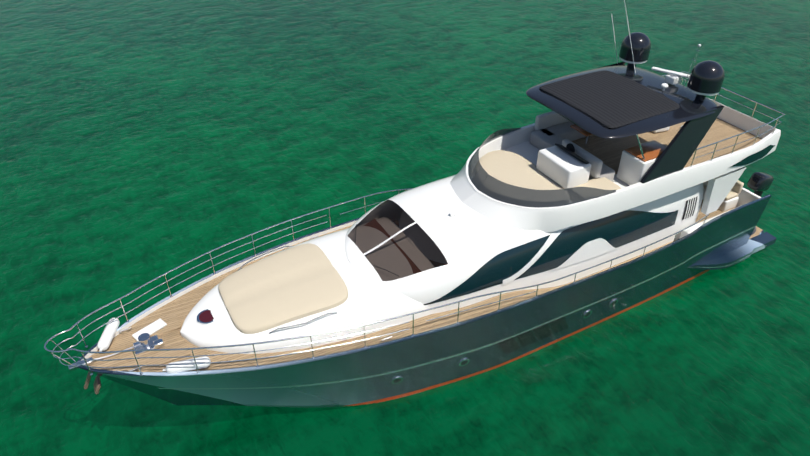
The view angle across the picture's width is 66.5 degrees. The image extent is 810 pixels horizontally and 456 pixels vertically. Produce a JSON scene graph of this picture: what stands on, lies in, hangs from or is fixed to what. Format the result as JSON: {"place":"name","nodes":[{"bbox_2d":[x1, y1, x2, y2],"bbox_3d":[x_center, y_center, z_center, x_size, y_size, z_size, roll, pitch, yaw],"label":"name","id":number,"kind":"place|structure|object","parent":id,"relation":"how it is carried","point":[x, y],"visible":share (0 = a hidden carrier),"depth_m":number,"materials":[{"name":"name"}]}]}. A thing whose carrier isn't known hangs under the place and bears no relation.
{"place":"outdoors","nodes":[
{"label":"outdoors","id":0,"kind":"place"},
{"bbox_2d":[0,0,809,455],"bbox_3d":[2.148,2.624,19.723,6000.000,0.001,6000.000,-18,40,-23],"label":"sea","id":1,"kind":"structure","parent":0,"point":[142,142],"depth_m":25.58,"materials":[{"name":"liquid"}]},
{"bbox_2d":[44,0,784,407],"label":"yacht","id":2,"kind":"object","parent":1,"relation":"on","point":[600,194],"visible":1,"depth_m":16.41,"materials":[{"name":"paint"}]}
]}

